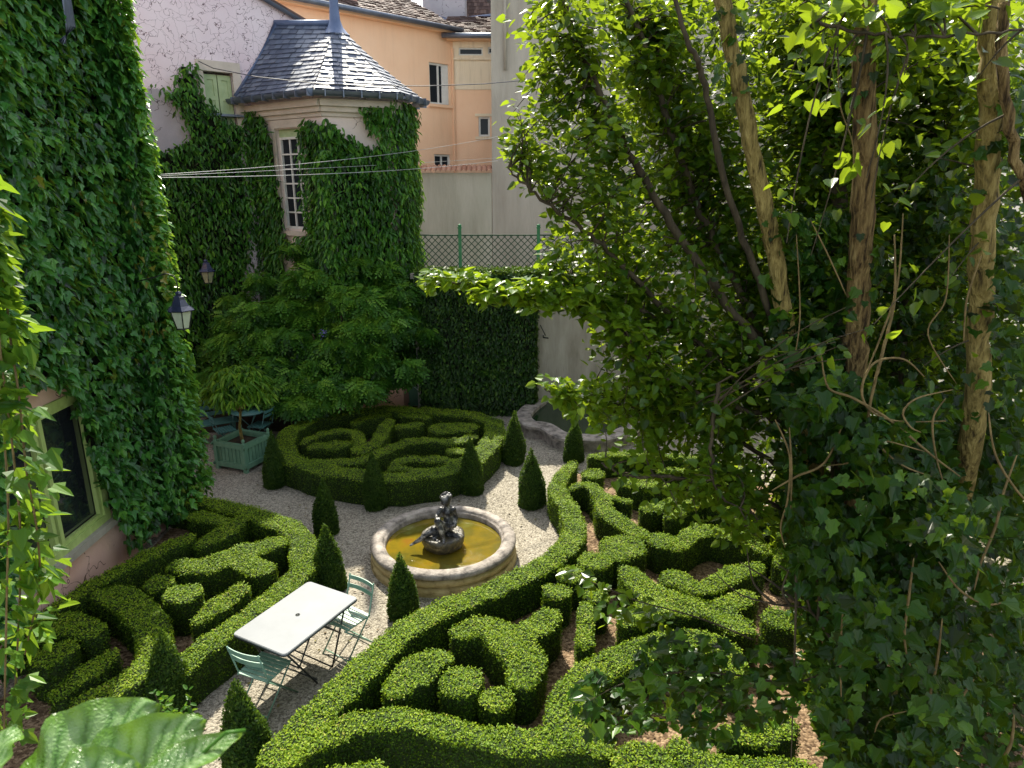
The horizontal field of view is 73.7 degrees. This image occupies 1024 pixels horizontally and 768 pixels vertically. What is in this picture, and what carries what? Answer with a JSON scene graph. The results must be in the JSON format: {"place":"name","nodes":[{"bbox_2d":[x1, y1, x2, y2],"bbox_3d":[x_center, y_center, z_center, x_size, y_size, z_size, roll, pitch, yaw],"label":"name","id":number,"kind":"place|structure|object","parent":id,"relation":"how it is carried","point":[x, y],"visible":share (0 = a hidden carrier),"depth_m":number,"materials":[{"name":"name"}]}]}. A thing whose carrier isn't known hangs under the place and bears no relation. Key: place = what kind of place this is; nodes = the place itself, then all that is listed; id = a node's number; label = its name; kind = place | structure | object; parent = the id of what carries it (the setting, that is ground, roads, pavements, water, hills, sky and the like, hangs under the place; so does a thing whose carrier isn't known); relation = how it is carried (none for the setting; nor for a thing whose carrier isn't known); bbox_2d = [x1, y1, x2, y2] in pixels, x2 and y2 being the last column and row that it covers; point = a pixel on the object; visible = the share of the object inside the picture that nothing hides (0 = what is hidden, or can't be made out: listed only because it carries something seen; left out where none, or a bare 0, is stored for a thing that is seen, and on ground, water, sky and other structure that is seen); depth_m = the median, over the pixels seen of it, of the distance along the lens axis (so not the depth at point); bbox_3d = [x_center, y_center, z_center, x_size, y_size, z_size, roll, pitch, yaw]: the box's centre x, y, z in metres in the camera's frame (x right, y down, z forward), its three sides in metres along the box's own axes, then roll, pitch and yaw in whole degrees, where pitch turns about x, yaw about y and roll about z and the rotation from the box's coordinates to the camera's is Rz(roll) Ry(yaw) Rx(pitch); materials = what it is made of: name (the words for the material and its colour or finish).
{"place":"outdoors","nodes":[
{"label":"outdoors","id":0,"kind":"place"},
{"bbox_2d":[0,697,245,767],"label":"sill plant","id":1,"kind":"object","parent":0,"point":[124,732],"visible":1,"depth_m":0.90,"materials":[{"name":"green plant"}]},
{"bbox_2d":[0,407,1023,767],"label":"gravel path","id":2,"kind":"structure","parent":0,"point":[360,527],"depth_m":10.93,"materials":[{"name":"gravel"}]},
{"bbox_2d":[0,0,165,685],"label":"ivy house","id":3,"kind":"structure","parent":2,"relation":"on","point":[91,537],"depth_m":8.97,"materials":[{"name":"pink paint"}]},
{"bbox_2d":[0,395,120,609],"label":"window","id":4,"kind":"structure","parent":3,"relation":"in","point":[64,433],"depth_m":8.93,"materials":[{"name":"green paint"}]},
{"bbox_2d":[0,0,216,686],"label":"house creeper","id":5,"kind":"object","parent":3,"relation":"attached to","point":[75,125],"visible":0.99,"depth_m":9.07,"materials":[{"name":"green plant"}]},
{"bbox_2d":[138,273,193,329],"bbox_3d":[-4.931,-1.180,9.757,0.751,0.809,0.345,0,16,0],"label":"wall lantern","id":6,"kind":"object","parent":5,"relation":"attached to","point":[179,309],"depth_m":9.70,"materials":[{"name":"black metal"}]},
{"bbox_2d":[0,528,282,767],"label":"mulch bed","id":7,"kind":"object","parent":2,"relation":"on","point":[20,755],"depth_m":7.37,"materials":[{"name":"brown soil"}]},
{"bbox_2d":[25,638,83,702],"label":"box hedge","id":8,"kind":"object","parent":7,"relation":"on","point":[58,664],"visible":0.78,"depth_m":7.44,"materials":[{"name":"green plant"}]},
{"bbox_2d":[24,610,111,664],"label":"box hedge","id":9,"kind":"object","parent":7,"relation":"on","point":[91,634],"visible":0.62,"depth_m":7.87,"materials":[{"name":"green plant"}]},
{"bbox_2d":[46,647,124,714],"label":"box hedge","id":10,"kind":"object","parent":7,"relation":"on","point":[102,669],"visible":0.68,"depth_m":7.18,"materials":[{"name":"green plant"}]},
{"bbox_2d":[10,532,197,676],"bbox_3d":[-5.287,2.757,8.975,0.485,0.565,2.719,6,17,21],"label":"box hedge","id":11,"kind":"object","parent":7,"relation":"on","point":[140,568],"visible":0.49,"depth_m":9.22,"materials":[{"name":"green plant"}]},
{"bbox_2d":[68,584,176,708],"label":"box hedge","id":12,"kind":"object","parent":7,"relation":"on","point":[133,618],"visible":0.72,"depth_m":8.06,"materials":[{"name":"green plant"}]},
{"bbox_2d":[141,573,175,611],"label":"box hedge","id":13,"kind":"object","parent":7,"relation":"on","point":[155,586],"visible":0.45,"depth_m":8.78,"materials":[{"name":"green plant"}]},
{"bbox_2d":[161,583,204,635],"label":"box hedge","id":14,"kind":"object","parent":7,"relation":"on","point":[183,605],"visible":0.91,"depth_m":8.49,"materials":[{"name":"green plant"}]},
{"bbox_2d":[186,509,231,542],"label":"box hedge","id":15,"kind":"object","parent":7,"relation":"on","point":[200,523],"visible":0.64,"depth_m":10.52,"materials":[{"name":"green plant"}]},
{"bbox_2d":[189,581,253,642],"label":"box hedge","id":16,"kind":"object","parent":7,"relation":"on","point":[213,613],"visible":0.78,"depth_m":8.34,"materials":[{"name":"green plant"}]},
{"bbox_2d":[192,514,251,559],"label":"box hedge","id":17,"kind":"object","parent":7,"relation":"on","point":[226,536],"visible":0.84,"depth_m":10.07,"materials":[{"name":"green plant"}]},
{"bbox_2d":[164,535,288,602],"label":"box hedge","id":18,"kind":"object","parent":7,"relation":"on","point":[260,568],"visible":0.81,"depth_m":9.22,"materials":[{"name":"green plant"}]},
{"bbox_2d":[170,495,319,706],"bbox_3d":[-3.774,2.563,9.614,2.090,0.586,4.937,-7,18,-24],"label":"box hedge","id":19,"kind":"object","parent":7,"relation":"on","point":[207,657],"visible":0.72,"depth_m":8.62,"materials":[{"name":"green plant"}]},
{"bbox_2d":[143,627,196,712],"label":"cone topiary","id":20,"kind":"object","parent":2,"relation":"on","point":[166,666],"visible":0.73,"depth_m":7.05,"materials":[{"name":"green plant"}]},
{"bbox_2d":[149,684,205,726],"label":"privet shrub","id":21,"kind":"object","parent":2,"relation":"on","point":[170,700],"visible":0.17,"depth_m":6.46,"materials":[{"name":"green plant"}]},
{"bbox_2d":[116,0,306,412],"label":"stucco house","id":22,"kind":"structure","parent":2,"relation":"on","point":[227,35],"depth_m":15.15,"materials":[{"name":"paint"}]},
{"bbox_2d":[137,62,259,414],"bbox_3d":[-8.170,-3.050,14.939,5.433,8.490,0.591,-14,21,-39],"label":"wall creeper","id":23,"kind":"object","parent":22,"relation":"attached to","point":[213,212],"depth_m":15.74,"materials":[{"name":"green plant"}]},
{"bbox_2d":[198,61,518,85],"bbox_3d":[-2.819,-6.672,14.815,7.730,0.667,2.099,-4,17,-13],"label":"overhead cable","id":24,"kind":"object","parent":22,"relation":"attached to","point":[354,84],"visible":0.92,"depth_m":14.21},
{"bbox_2d":[193,400,238,428],"bbox_3d":[-6.870,0.855,14.789,1.700,0.920,0.562,-10,19,-30],"label":"garden bench","id":25,"kind":"object","parent":2,"relation":"on","point":[231,420],"visible":0.1,"depth_m":14.98,"materials":[{"name":"teal paint"}]},
{"bbox_2d":[210,425,272,473],"bbox_3d":[-5.404,1.283,13.724,0.843,0.700,0.843,6,17,20],"label":"planter box","id":26,"kind":"object","parent":2,"relation":"on","point":[245,454],"visible":0.89,"depth_m":13.49,"materials":[{"name":"green paint"}]},
{"bbox_2d":[197,365,281,440],"bbox_3d":[-5.362,0.432,13.415,1.579,1.591,1.473,0,16,0],"label":"planter tree","id":27,"kind":"object","parent":26,"relation":"on","point":[241,387],"visible":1,"depth_m":13.05,"materials":[{"name":"green plant"}]},
{"bbox_2d":[218,678,272,767],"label":"cone topiary","id":28,"kind":"object","parent":2,"relation":"on","point":[247,746],"visible":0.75,"depth_m":6.35,"materials":[{"name":"green plant"}]},
{"bbox_2d":[226,646,298,719],"bbox_3d":[-2.661,3.071,7.307,0.420,0.849,0.539,6,17,21],"label":"folding chair","id":29,"kind":"object","parent":2,"relation":"on","point":[257,665],"visible":0.96,"depth_m":7.23,"materials":[{"name":"green paint"}]},
{"bbox_2d":[261,430,284,489],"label":"cone topiary","id":30,"kind":"object","parent":2,"relation":"on","point":[273,475],"visible":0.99,"depth_m":12.57,"materials":[{"name":"green plant"}]},
{"bbox_2d":[234,582,356,683],"bbox_3d":[-2.436,2.966,7.861,0.788,0.720,1.184,8,18,26],"label":"folding table","id":31,"kind":"object","parent":2,"relation":"on","point":[288,625],"visible":0.98,"depth_m":7.70,"materials":[{"name":"white metal"}]},
{"bbox_2d":[198,402,417,432],"bbox_3d":[-5.000,0.705,16.966,5.200,0.001,3.000,0,16,0],"label":"planting bed","id":32,"kind":"object","parent":2,"relation":"on","point":[276,425],"depth_m":16.17,"materials":[{"name":"soil"}]},
{"bbox_2d":[195,239,444,424],"bbox_3d":[-4.476,-1.061,15.498,5.817,4.273,2.871,0,16,0],"label":"wisteria","id":33,"kind":"object","parent":32,"relation":"on","point":[294,358],"visible":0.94,"depth_m":15.14,"materials":[{"name":"green plant"}]},
{"bbox_2d":[311,478,340,537],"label":"cone topiary","id":34,"kind":"object","parent":2,"relation":"on","point":[325,511],"visible":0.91,"depth_m":10.82,"materials":[{"name":"green plant"}]},
{"bbox_2d":[312,523,347,591],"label":"cone topiary","id":35,"kind":"object","parent":2,"relation":"on","point":[328,558],"visible":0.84,"depth_m":9.28,"materials":[{"name":"green plant"}]},
{"bbox_2d":[322,573,373,664],"bbox_3d":[-1.960,2.815,8.191,0.420,0.849,0.539,11,19,33],"label":"folding chair","id":36,"kind":"object","parent":2,"relation":"on","point":[355,617],"visible":0.73,"depth_m":8.18,"materials":[{"name":"green paint"}]},
{"bbox_2d":[361,451,388,511],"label":"cone topiary","id":37,"kind":"object","parent":2,"relation":"on","point":[375,497],"visible":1,"depth_m":11.73,"materials":[{"name":"green plant"}]},
{"bbox_2d":[386,552,419,621],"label":"cone topiary","id":38,"kind":"object","parent":2,"relation":"on","point":[402,599],"visible":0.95,"depth_m":8.70,"materials":[{"name":"green plant"}]},
{"bbox_2d":[370,491,516,597],"bbox_3d":[-1.027,2.101,10.224,2.195,1.075,2.195,0,16,0],"label":"fountain","id":39,"kind":"object","parent":2,"relation":"on","point":[446,549],"visible":0.99,"depth_m":10.01,"materials":[{"name":"stone"}]},
{"bbox_2d":[460,436,484,495],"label":"cone topiary","id":40,"kind":"object","parent":2,"relation":"on","point":[472,481],"visible":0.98,"depth_m":12.30,"materials":[{"name":"green plant"}]},
{"bbox_2d":[501,411,526,466],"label":"cone topiary","id":41,"kind":"object","parent":2,"relation":"on","point":[514,446],"visible":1,"depth_m":13.64,"materials":[{"name":"green plant"}]},
{"bbox_2d":[517,448,546,510],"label":"cone topiary","id":42,"kind":"object","parent":2,"relation":"on","point":[532,493],"visible":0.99,"depth_m":11.78,"materials":[{"name":"green plant"}]},
{"bbox_2d":[562,422,584,463],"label":"cone topiary","id":43,"kind":"object","parent":2,"relation":"on","point":[574,449],"visible":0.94,"depth_m":13.75,"materials":[{"name":"green plant"}]},
{"bbox_2d":[515,398,640,451],"bbox_3d":[1.692,0.904,15.744,3.224,0.305,2.938,0,16,0],"label":"scalloped basin","id":44,"kind":"object","parent":2,"relation":"on","point":[547,423],"visible":0.61,"depth_m":15.19,"materials":[{"name":"stone"}]},
{"bbox_2d":[380,472,1023,767],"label":"mulch bed","id":45,"kind":"object","parent":2,"relation":"on","point":[561,665],"depth_m":7.92,"materials":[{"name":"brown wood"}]},
{"bbox_2d":[326,757,388,767],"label":"box hedge","id":46,"kind":"object","parent":45,"relation":"on","point":[376,764],"visible":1,"depth_m":6.04,"materials":[{"name":"green plant"}]},
{"bbox_2d":[380,647,454,714],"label":"box hedge","id":47,"kind":"object","parent":45,"relation":"on","point":[413,681],"visible":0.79,"depth_m":7.15,"materials":[{"name":"green plant"}]},
{"bbox_2d":[255,460,587,767],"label":"box hedge","id":48,"kind":"object","parent":45,"relation":"on","point":[512,596],"visible":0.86,"depth_m":8.13,"materials":[{"name":"green plant"}]},
{"bbox_2d":[437,664,485,724],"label":"box hedge","id":49,"kind":"object","parent":45,"relation":"on","point":[461,688],"visible":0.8,"depth_m":6.97,"materials":[{"name":"green plant"}]},
{"bbox_2d":[476,685,516,728],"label":"box hedge","id":50,"kind":"object","parent":45,"relation":"on","point":[496,705],"visible":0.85,"depth_m":6.85,"materials":[{"name":"green plant"}]},
{"bbox_2d":[447,607,562,725],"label":"box hedge","id":51,"kind":"object","parent":45,"relation":"on","point":[517,660],"visible":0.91,"depth_m":7.72,"materials":[{"name":"green plant"}]},
{"bbox_2d":[277,627,748,767],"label":"box hedge","id":52,"kind":"object","parent":45,"relation":"on","point":[398,737],"visible":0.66,"depth_m":6.45,"materials":[{"name":"green plant"}]},
{"bbox_2d":[540,583,572,628],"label":"box hedge","id":53,"kind":"object","parent":45,"relation":"on","point":[558,596],"visible":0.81,"depth_m":8.62,"materials":[{"name":"green plant"}]},
{"bbox_2d":[555,564,585,610],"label":"box hedge","id":54,"kind":"object","parent":45,"relation":"on","point":[560,579],"visible":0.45,"depth_m":9.01,"materials":[{"name":"green plant"}]},
{"bbox_2d":[573,589,610,662],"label":"box hedge","id":55,"kind":"object","parent":45,"relation":"on","point":[588,629],"visible":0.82,"depth_m":8.07,"materials":[{"name":"green plant"}]},
{"bbox_2d":[580,468,605,491],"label":"box hedge","id":56,"kind":"object","parent":45,"relation":"on","point":[597,476],"visible":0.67,"depth_m":12.18,"materials":[{"name":"green plant"}]},
{"bbox_2d":[577,550,613,594],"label":"box hedge","id":57,"kind":"object","parent":45,"relation":"on","point":[599,565],"visible":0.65,"depth_m":9.28,"materials":[{"name":"green plant"}]},
{"bbox_2d":[567,481,650,563],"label":"box hedge","id":58,"kind":"object","parent":45,"relation":"on","point":[608,514],"visible":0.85,"depth_m":11.08,"materials":[{"name":"green plant"}]},
{"bbox_2d":[597,534,647,588],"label":"box hedge","id":59,"kind":"object","parent":45,"relation":"on","point":[621,550],"visible":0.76,"depth_m":9.59,"materials":[{"name":"green plant"}]},
{"bbox_2d":[615,477,670,510],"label":"box hedge","id":60,"kind":"object","parent":45,"relation":"on","point":[637,498],"visible":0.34,"depth_m":11.76,"materials":[{"name":"green plant"}]},
{"bbox_2d":[608,739,678,767],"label":"box hedge","id":61,"kind":"object","parent":45,"relation":"on","point":[638,754],"visible":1,"depth_m":6.13,"materials":[{"name":"green plant"}]},
{"bbox_2d":[637,497,676,534],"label":"box hedge","id":62,"kind":"object","parent":45,"relation":"on","point":[650,521],"visible":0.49,"depth_m":10.92,"materials":[{"name":"green plant"}]},
{"bbox_2d":[646,530,678,573],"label":"box hedge","id":63,"kind":"object","parent":45,"relation":"on","point":[657,546],"visible":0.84,"depth_m":9.87,"materials":[{"name":"green plant"}]},
{"bbox_2d":[586,451,745,477],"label":"box hedge","id":64,"kind":"object","parent":45,"relation":"on","point":[593,461],"visible":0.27,"depth_m":13.05,"materials":[{"name":"green plant"}]},
{"bbox_2d":[614,564,759,667],"bbox_3d":[2.188,2.878,8.541,1.782,0.561,1.393,3,16,9],"label":"box hedge","id":65,"kind":"object","parent":45,"relation":"on","point":[735,611],"visible":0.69,"depth_m":8.28,"materials":[{"name":"green plant"}]},
{"bbox_2d":[662,495,754,536],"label":"box hedge","id":66,"kind":"object","parent":45,"relation":"on","point":[672,526],"visible":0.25,"depth_m":10.87,"materials":[{"name":"green plant"}]},
{"bbox_2d":[658,561,766,602],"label":"box hedge","id":67,"kind":"object","parent":45,"relation":"on","point":[712,586],"visible":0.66,"depth_m":8.92,"materials":[{"name":"green plant"}]},
{"bbox_2d":[414,0,1023,726],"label":"multistem tree","id":68,"kind":"object","parent":45,"relation":"on","point":[658,400],"visible":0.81,"depth_m":5.37,"materials":[{"name":"green plant"}]},
{"bbox_2d":[698,1,1023,767],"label":"tree ivy","id":69,"kind":"object","parent":68,"relation":"attached to","point":[880,587],"visible":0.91,"depth_m":4.95,"materials":[{"name":"green plant"}]},
{"bbox_2d":[567,627,838,752],"bbox_3d":[1.629,2.475,5.470,2.411,1.571,0.905,0,16,0],"label":"ivy branch","id":70,"kind":"object","parent":69,"relation":"attached to","point":[655,678],"visible":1,"depth_m":5.25,"materials":[{"name":"green plant"}]},
{"bbox_2d":[556,565,753,640],"bbox_3d":[1.208,1.815,5.524,1.728,0.909,0.480,0,16,0],"label":"leafy twig","id":71,"kind":"object","parent":70,"relation":"attached to","point":[623,613],"visible":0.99,"depth_m":5.46,"materials":[{"name":"green plant"}]},
{"bbox_2d":[711,547,836,767],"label":"bare branch","id":72,"kind":"object","parent":69,"relation":"attached to","point":[797,604],"visible":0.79,"depth_m":5.15,"materials":[{"name":"brown plant"}]},
{"bbox_2d":[665,523,775,581],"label":"box hedge","id":73,"kind":"object","parent":45,"relation":"on","point":[690,550],"visible":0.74,"depth_m":9.95,"materials":[{"name":"green plant"}]},
{"bbox_2d":[665,734,817,767],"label":"box hedge","id":74,"kind":"object","parent":45,"relation":"on","point":[686,754],"visible":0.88,"depth_m":6.09,"materials":[{"name":"green plant"}]},
{"bbox_2d":[716,713,801,760],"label":"box hedge","id":75,"kind":"object","parent":45,"relation":"on","point":[776,742],"visible":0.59,"depth_m":6.34,"materials":[{"name":"green plant"}]},
{"bbox_2d":[755,511,788,596],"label":"box hedge","id":76,"kind":"object","parent":45,"relation":"on","point":[775,574],"visible":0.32,"depth_m":9.40,"materials":[{"name":"green plant"}]},
{"bbox_2d":[757,605,796,663],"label":"box hedge","id":77,"kind":"object","parent":45,"relation":"on","point":[776,629],"visible":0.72,"depth_m":7.99,"materials":[{"name":"green plant"}]},
{"bbox_2d":[731,0,1023,549],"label":"background shrub","id":78,"kind":"object","parent":45,"relation":"on","point":[768,449],"visible":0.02,"depth_m":9.74,"materials":[{"name":"green plant"}]},
{"bbox_2d":[487,0,783,270],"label":"rendered house","id":79,"kind":"structure","parent":0,"point":[513,212],"depth_m":22.60,"materials":[{"name":"painted plaster render"},{"name":"zinc"}]},
{"label":"ground","id":80,"kind":"structure","parent":0,"visible":0},
{"bbox_2d":[225,0,429,410],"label":"tower house","id":81,"kind":"structure","parent":80,"relation":"on","point":[330,50],"depth_m":15.43,"materials":[{"name":"stone"}]},
{"bbox_2d":[279,128,307,228],"bbox_3d":[-4.923,-4.781,15.990,0.984,2.224,0.831,0,16,0],"label":"window","id":82,"kind":"structure","parent":81,"relation":"in","point":[287,140],"depth_m":15.99,"materials":[{"name":"white paint"}]},
{"bbox_2d":[238,99,429,385],"bbox_3d":[-4.385,-2.888,16.330,4.670,7.226,2.242,0,16,0],"label":"tower creeper","id":83,"kind":"object","parent":81,"relation":"attached to","point":[359,225],"visible":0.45,"depth_m":15.51,"materials":[{"name":"green plant"}]},
{"bbox_2d":[275,0,492,254],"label":"apricot house","id":84,"kind":"structure","parent":80,"relation":"on","point":[430,42],"depth_m":24.11,"materials":[{"name":"orange paint"}]},
{"bbox_2d":[428,62,452,108],"bbox_3d":[-2.574,-10.534,24.107,1.044,1.448,0.220,-15,22,-41],"label":"window","id":85,"kind":"structure","parent":84,"relation":"in","point":[434,68],"depth_m":24.10,"materials":[{"name":"white paint"}]},
{"bbox_2d":[475,114,491,138],"bbox_3d":[-1.011,-9.431,25.051,0.656,0.881,0.441,0,16,0],"label":"window","id":86,"kind":"structure","parent":84,"relation":"in","point":[484,119],"depth_m":24.95,"materials":[{"name":"white paint"}]},
{"bbox_2d":[419,165,492,267],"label":"yard wall","id":87,"kind":"structure","parent":80,"relation":"on","point":[452,201],"depth_m":23.26,"materials":[{"name":"concrete"}]},
{"bbox_2d":[413,264,546,416],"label":"hedge wall","id":88,"kind":"structure","parent":80,"relation":"on","point":[486,360],"depth_m":16.24,"materials":[{"name":"green plant"}]},
{"bbox_2d":[410,271,818,407],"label":"retaining wall","id":89,"kind":"structure","parent":80,"relation":"on","point":[562,346],"depth_m":16.72,"materials":[{"name":"concrete"}]},
{"bbox_2d":[420,224,767,271],"bbox_3d":[2.777,-3.217,16.331,9.968,1.195,0.112,0,16,0],"label":"lattice fence","id":90,"kind":"object","parent":89,"relation":"on","point":[459,235],"visible":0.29,"depth_m":16.34,"materials":[{"name":"metal"}]},
{"bbox_2d":[767,0,1023,501],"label":"pale house","id":91,"kind":"structure","parent":80,"relation":"on","point":[1020,198],"depth_m":12.19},
{"bbox_3d":[-3.246,-0.077,3.668,0.500,1.560,0.164,0,16,0],"label":"wall shutter","id":92,"kind":"object","parent":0,"visible":0},
{"bbox_2d":[0,175,79,749],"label":"trailing creeper","id":93,"kind":"object","parent":92,"relation":"attached to","point":[18,485],"visible":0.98,"depth_m":3.70,"materials":[{"name":"green plant"}]},
{"label":"mulch bed","id":94,"kind":"structure","parent":0,"visible":0},
{"bbox_2d":[306,440,353,459],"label":"box hedge","id":95,"kind":"object","parent":94,"relation":"on","point":[335,449],"visible":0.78,"depth_m":13.52,"materials":[{"name":"green plant"}]},
{"bbox_2d":[299,428,366,458],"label":"box hedge","id":96,"kind":"object","parent":94,"relation":"on","point":[358,439],"visible":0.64,"depth_m":14.09,"materials":[{"name":"green plant"}]},
{"bbox_2d":[350,412,391,439],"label":"box hedge","id":97,"kind":"object","parent":94,"relation":"on","point":[367,426],"visible":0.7,"depth_m":15.13,"materials":[{"name":"green plant"}]},
{"bbox_2d":[352,418,395,458],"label":"box hedge","id":98,"kind":"object","parent":94,"relation":"on","point":[384,435],"visible":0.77,"depth_m":14.05,"materials":[{"name":"green plant"}]},
{"bbox_2d":[275,404,506,506],"bbox_3d":[-2.497,1.314,13.947,4.789,0.576,4.351,0,16,0],"label":"box hedge","id":99,"kind":"object","parent":94,"relation":"on","point":[407,488],"visible":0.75,"depth_m":12.60,"materials":[{"name":"green plant"}]},
{"bbox_2d":[309,433,478,473],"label":"box hedge","id":100,"kind":"object","parent":94,"relation":"on","point":[385,456],"visible":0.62,"depth_m":13.65,"materials":[{"name":"green plant"}]},
{"bbox_2d":[394,421,424,442],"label":"box hedge","id":101,"kind":"object","parent":94,"relation":"on","point":[412,430],"visible":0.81,"depth_m":14.59,"materials":[{"name":"green plant"}]},
{"bbox_2d":[397,412,432,436],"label":"box hedge","id":102,"kind":"object","parent":94,"relation":"on","point":[426,420],"visible":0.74,"depth_m":15.26,"materials":[{"name":"green plant"}]},
{"bbox_2d":[387,454,454,473],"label":"box hedge","id":103,"kind":"object","parent":94,"relation":"on","point":[403,464],"visible":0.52,"depth_m":12.85,"materials":[{"name":"green plant"}]},
{"bbox_2d":[427,421,479,438],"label":"box hedge","id":104,"kind":"object","parent":94,"relation":"on","point":[450,430],"visible":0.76,"depth_m":14.44,"materials":[{"name":"green plant"}]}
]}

